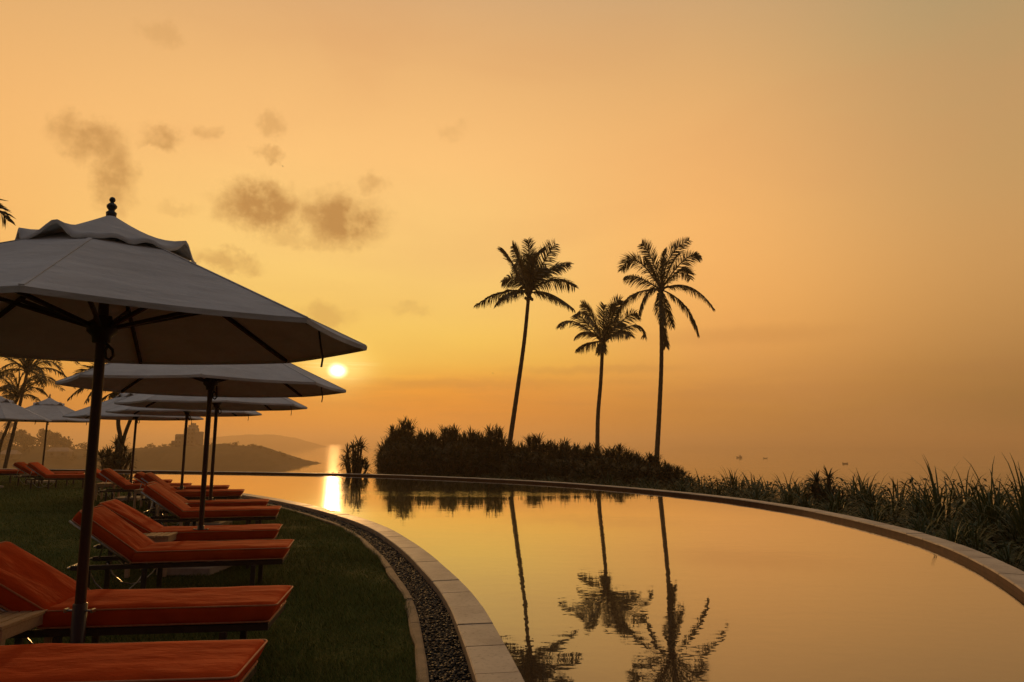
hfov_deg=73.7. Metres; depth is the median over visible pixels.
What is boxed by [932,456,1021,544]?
strap leaf plant
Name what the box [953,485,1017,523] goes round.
strap leaf plant
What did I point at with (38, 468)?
sun lounger
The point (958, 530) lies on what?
strap leaf plant
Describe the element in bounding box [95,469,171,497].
sun lounger
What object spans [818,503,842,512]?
strap leaf plant
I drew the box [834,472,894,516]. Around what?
strap leaf plant
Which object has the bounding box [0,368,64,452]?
coconut palm
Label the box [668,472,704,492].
strap leaf plant
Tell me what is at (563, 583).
water
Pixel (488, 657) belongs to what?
pool coping
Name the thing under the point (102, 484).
side table
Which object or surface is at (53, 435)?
palm
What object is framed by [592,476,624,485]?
strap leaf plant
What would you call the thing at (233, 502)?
sun lounger
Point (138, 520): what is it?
sun lounger
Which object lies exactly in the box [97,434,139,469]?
screw pine shrub
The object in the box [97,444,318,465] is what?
headland hill
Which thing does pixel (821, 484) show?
strap leaf plant
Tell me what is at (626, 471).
screw pine shrub
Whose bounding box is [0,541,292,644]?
sun lounger
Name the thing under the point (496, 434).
screw pine shrub
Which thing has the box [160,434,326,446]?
headland hill
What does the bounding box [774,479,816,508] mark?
strap leaf plant
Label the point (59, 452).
house
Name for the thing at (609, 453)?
screw pine shrub
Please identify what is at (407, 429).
screw pine shrub
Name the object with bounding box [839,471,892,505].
strap leaf plant
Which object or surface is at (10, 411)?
parasol
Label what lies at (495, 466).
screw pine shrub
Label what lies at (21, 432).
palm
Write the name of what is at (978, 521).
strap leaf plant
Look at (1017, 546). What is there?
strap leaf plant
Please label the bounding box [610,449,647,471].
screw pine shrub
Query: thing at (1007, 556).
strap leaf plant
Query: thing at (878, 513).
strap leaf plant
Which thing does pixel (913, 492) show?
strap leaf plant
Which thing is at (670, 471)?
screw pine shrub
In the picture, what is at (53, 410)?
parasol
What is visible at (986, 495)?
strap leaf plant
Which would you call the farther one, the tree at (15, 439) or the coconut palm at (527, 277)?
the tree at (15, 439)
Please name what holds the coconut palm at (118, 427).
on the hillside
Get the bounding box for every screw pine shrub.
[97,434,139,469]
[337,434,376,473]
[371,440,429,474]
[372,431,408,473]
[374,415,426,462]
[376,449,412,474]
[405,428,445,449]
[419,425,462,460]
[426,440,487,477]
[438,423,481,455]
[449,431,496,462]
[467,424,516,476]
[469,441,516,478]
[495,450,553,480]
[496,442,537,468]
[515,432,559,466]
[533,437,573,472]
[534,458,589,482]
[550,443,598,474]
[568,456,621,483]
[570,441,611,471]
[588,443,630,468]
[608,461,663,487]
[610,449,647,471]
[630,451,672,478]
[647,462,699,491]
[799,466,855,509]
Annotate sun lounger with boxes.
[0,470,25,482]
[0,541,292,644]
[0,639,267,681]
[12,462,83,485]
[25,462,97,488]
[67,505,293,588]
[93,499,282,572]
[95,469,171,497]
[98,468,191,502]
[133,472,229,505]
[140,472,244,509]
[140,483,281,525]
[142,481,269,525]
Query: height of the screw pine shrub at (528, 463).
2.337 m
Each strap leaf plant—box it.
[576,473,602,484]
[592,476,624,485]
[621,472,660,487]
[629,473,664,489]
[642,481,668,489]
[663,475,703,493]
[666,479,693,491]
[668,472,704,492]
[686,469,720,490]
[687,475,707,493]
[695,475,735,494]
[705,468,750,497]
[712,486,732,496]
[719,472,756,493]
[731,474,775,498]
[737,484,768,500]
[738,471,779,500]
[740,475,783,501]
[742,483,775,501]
[764,486,811,507]
[769,471,808,500]
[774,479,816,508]
[777,479,820,508]
[791,491,822,507]
[800,476,844,501]
[812,484,865,516]
[812,491,858,514]
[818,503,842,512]
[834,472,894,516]
[838,504,887,522]
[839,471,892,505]
[840,498,911,524]
[842,473,904,517]
[859,511,905,524]
[865,495,913,526]
[876,478,914,515]
[882,457,985,536]
[882,488,960,526]
[887,478,961,517]
[896,503,961,539]
[901,512,943,537]
[921,526,943,537]
[922,516,980,548]
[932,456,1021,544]
[933,465,993,522]
[936,506,1017,549]
[940,521,989,543]
[941,490,987,530]
[944,521,1009,554]
[952,473,1019,517]
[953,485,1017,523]
[954,528,1016,562]
[964,454,1023,557]
[969,501,1021,548]
[980,509,1021,557]
[980,540,1023,569]
[995,533,1023,563]
[1000,467,1023,511]
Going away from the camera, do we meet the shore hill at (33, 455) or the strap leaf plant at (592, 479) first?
the strap leaf plant at (592, 479)
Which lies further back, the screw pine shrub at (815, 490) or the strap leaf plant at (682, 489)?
the strap leaf plant at (682, 489)
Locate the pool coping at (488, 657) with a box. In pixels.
[25,474,523,681]
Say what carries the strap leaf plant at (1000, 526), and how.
on the hillside
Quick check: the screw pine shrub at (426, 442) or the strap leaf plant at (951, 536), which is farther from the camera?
the screw pine shrub at (426, 442)
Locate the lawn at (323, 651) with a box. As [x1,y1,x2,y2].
[0,476,415,681]
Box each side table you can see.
[0,607,53,645]
[94,482,119,500]
[124,532,177,577]
[133,488,152,507]
[156,503,190,526]
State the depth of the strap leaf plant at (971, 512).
15.66 m
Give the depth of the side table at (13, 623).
4.11 m
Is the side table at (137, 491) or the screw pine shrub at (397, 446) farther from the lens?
the screw pine shrub at (397, 446)
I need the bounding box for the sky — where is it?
[0,0,1023,445]
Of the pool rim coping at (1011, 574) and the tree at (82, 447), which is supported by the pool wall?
the pool rim coping at (1011, 574)
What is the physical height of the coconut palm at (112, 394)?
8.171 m
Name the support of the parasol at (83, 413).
on the lawn at (323, 651)
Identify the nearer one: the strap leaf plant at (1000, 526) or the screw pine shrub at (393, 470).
the strap leaf plant at (1000, 526)
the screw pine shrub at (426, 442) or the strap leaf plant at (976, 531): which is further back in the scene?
the screw pine shrub at (426, 442)
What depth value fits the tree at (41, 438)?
411.99 m
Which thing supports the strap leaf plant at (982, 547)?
on the hillside
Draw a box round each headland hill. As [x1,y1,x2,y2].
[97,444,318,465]
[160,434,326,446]
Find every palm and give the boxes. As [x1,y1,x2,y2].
[0,199,15,227]
[0,357,79,468]
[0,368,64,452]
[2,422,17,444]
[16,429,26,447]
[39,430,51,449]
[47,432,62,457]
[67,362,121,469]
[102,392,131,460]
[473,237,577,442]
[555,293,647,453]
[614,237,715,460]
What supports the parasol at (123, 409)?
on the lawn at (323, 651)
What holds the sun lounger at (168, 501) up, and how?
on the lawn at (323, 651)
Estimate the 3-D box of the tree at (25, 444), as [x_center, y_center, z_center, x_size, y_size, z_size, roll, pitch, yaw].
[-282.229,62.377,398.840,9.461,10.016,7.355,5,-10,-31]
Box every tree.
[2,433,22,449]
[17,432,36,451]
[20,440,38,452]
[35,431,57,448]
[48,440,63,447]
[59,436,77,446]
[77,442,86,450]
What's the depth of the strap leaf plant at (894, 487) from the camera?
22.38 m
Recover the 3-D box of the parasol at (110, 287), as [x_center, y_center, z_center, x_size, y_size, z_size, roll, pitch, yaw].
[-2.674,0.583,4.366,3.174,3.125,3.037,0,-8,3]
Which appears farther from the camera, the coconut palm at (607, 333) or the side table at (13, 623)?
the coconut palm at (607, 333)
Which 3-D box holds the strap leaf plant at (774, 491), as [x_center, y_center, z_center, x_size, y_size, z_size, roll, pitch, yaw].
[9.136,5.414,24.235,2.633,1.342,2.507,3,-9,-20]
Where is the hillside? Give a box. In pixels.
[902,524,1023,571]
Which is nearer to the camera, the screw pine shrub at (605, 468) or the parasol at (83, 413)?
the parasol at (83, 413)
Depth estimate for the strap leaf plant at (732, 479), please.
26.05 m
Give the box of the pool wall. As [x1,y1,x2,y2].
[0,469,1023,597]
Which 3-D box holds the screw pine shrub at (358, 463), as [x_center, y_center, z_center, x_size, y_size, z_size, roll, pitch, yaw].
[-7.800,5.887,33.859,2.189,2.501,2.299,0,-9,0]
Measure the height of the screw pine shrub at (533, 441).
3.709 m
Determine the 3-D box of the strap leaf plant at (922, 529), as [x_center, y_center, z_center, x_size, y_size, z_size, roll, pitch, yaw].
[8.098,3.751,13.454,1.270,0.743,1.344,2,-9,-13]
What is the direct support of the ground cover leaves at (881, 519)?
on the hillside
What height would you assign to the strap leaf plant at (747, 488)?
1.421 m
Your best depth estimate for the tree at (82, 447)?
427.16 m
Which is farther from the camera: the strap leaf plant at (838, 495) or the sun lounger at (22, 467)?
the sun lounger at (22, 467)
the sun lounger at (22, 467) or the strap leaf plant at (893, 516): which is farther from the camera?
the sun lounger at (22, 467)
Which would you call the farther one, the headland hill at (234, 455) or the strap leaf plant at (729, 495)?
the headland hill at (234, 455)
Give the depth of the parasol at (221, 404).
12.45 m
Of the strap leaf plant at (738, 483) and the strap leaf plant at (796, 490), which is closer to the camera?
the strap leaf plant at (796, 490)
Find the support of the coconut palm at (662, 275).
on the hillside
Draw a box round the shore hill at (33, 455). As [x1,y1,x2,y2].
[0,446,102,466]
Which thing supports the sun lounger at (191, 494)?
on the lawn at (323, 651)
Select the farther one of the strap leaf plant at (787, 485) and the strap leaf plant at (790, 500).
the strap leaf plant at (787, 485)
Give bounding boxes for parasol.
[0,197,366,643]
[0,396,51,487]
[26,394,88,483]
[55,363,345,575]
[62,393,202,501]
[105,405,261,489]
[114,394,306,525]
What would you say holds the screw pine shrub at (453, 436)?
on the hillside
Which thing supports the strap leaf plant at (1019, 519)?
on the hillside
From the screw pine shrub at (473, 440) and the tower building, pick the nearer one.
the screw pine shrub at (473, 440)
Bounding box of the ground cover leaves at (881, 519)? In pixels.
[310,472,1023,568]
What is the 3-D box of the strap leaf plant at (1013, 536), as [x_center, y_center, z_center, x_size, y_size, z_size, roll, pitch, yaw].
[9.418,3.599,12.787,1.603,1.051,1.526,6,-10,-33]
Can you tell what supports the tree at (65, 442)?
on the shore hill at (33, 455)
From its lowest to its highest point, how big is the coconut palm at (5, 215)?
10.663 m
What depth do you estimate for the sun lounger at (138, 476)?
16.14 m
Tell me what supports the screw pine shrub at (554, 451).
on the hillside
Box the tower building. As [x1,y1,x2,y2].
[171,423,203,446]
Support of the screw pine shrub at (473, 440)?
on the hillside
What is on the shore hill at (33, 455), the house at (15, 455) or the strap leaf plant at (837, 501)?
the house at (15, 455)
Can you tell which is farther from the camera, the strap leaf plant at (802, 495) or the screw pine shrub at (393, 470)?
the screw pine shrub at (393, 470)
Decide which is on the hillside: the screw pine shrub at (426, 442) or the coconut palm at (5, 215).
the screw pine shrub at (426, 442)
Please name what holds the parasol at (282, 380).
on the lawn at (323, 651)
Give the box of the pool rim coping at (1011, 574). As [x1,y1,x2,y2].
[49,469,1023,591]
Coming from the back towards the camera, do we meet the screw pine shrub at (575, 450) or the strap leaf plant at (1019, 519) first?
the screw pine shrub at (575, 450)
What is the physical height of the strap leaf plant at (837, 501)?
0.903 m
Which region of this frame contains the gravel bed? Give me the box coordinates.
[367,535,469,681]
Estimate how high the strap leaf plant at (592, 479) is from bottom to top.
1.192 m
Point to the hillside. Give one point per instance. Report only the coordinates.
(989, 552)
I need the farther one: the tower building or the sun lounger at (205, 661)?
the tower building
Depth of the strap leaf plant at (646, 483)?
27.26 m
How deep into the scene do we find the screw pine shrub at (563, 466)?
33.91 m
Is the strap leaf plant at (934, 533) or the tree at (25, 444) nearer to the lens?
the strap leaf plant at (934, 533)
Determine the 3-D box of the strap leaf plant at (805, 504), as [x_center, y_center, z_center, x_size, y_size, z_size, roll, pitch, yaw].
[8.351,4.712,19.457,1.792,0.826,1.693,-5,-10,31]
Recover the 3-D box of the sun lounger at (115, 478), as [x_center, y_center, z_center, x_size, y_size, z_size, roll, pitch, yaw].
[-9.213,3.637,17.207,2.034,0.850,0.629,3,-9,-16]
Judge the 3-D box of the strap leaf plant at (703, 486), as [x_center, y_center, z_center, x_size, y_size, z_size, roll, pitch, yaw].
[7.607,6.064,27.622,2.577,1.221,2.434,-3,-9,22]
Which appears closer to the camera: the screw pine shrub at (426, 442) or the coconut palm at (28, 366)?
the screw pine shrub at (426, 442)
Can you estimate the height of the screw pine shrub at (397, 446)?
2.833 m
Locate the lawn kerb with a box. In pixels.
[7,475,428,681]
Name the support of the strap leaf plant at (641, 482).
on the hillside
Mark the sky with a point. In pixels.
(846, 177)
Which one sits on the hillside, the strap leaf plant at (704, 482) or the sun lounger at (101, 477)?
the strap leaf plant at (704, 482)
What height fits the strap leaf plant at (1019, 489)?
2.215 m
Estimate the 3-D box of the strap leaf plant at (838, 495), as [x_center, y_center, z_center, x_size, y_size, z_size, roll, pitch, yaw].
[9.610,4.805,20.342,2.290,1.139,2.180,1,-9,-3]
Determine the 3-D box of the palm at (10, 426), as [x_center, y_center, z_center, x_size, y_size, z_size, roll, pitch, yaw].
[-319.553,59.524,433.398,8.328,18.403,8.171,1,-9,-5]
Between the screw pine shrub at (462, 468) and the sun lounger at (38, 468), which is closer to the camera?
the sun lounger at (38, 468)
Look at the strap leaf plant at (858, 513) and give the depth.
16.84 m
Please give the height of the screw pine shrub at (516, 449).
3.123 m
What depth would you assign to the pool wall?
17.75 m
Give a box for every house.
[0,450,21,459]
[46,447,72,456]
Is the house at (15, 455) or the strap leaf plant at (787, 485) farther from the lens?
the house at (15, 455)
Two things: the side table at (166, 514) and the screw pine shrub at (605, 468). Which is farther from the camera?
the screw pine shrub at (605, 468)
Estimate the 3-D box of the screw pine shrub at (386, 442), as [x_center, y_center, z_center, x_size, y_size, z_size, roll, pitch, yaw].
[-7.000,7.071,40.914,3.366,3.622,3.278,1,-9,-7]
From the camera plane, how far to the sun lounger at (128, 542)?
6.77 m
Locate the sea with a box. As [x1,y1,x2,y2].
[0,443,1023,521]
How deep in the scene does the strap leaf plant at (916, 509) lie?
17.29 m
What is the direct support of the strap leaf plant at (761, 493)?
on the hillside
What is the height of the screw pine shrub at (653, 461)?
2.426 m
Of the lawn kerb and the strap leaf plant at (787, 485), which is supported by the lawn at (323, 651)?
the lawn kerb
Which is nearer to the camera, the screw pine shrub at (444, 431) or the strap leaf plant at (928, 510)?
the strap leaf plant at (928, 510)
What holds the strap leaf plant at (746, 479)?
on the hillside
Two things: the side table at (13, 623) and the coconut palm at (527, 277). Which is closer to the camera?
the side table at (13, 623)
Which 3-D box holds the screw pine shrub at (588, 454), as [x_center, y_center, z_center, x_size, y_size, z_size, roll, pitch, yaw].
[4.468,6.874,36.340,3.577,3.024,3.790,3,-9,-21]
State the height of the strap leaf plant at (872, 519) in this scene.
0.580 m
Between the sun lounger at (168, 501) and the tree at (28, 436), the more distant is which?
the tree at (28, 436)
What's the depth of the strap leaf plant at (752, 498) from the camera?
21.12 m
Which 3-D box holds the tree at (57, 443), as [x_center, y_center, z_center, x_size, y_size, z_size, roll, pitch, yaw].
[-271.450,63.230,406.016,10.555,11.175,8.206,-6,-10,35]
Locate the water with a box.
[52,471,1023,681]
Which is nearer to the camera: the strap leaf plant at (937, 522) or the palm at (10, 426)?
the strap leaf plant at (937, 522)
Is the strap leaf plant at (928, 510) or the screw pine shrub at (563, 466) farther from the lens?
the screw pine shrub at (563, 466)
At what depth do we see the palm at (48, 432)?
405.19 m
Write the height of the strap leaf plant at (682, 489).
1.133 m
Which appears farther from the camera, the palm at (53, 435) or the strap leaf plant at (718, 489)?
the palm at (53, 435)
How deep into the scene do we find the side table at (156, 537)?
7.73 m
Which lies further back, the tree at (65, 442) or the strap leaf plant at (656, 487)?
the tree at (65, 442)
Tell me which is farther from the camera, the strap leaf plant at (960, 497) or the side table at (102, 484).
the strap leaf plant at (960, 497)
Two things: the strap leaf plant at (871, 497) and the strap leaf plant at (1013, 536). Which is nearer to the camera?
the strap leaf plant at (1013, 536)
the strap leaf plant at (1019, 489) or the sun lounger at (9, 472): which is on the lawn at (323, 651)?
the sun lounger at (9, 472)
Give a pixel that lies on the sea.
(898, 463)

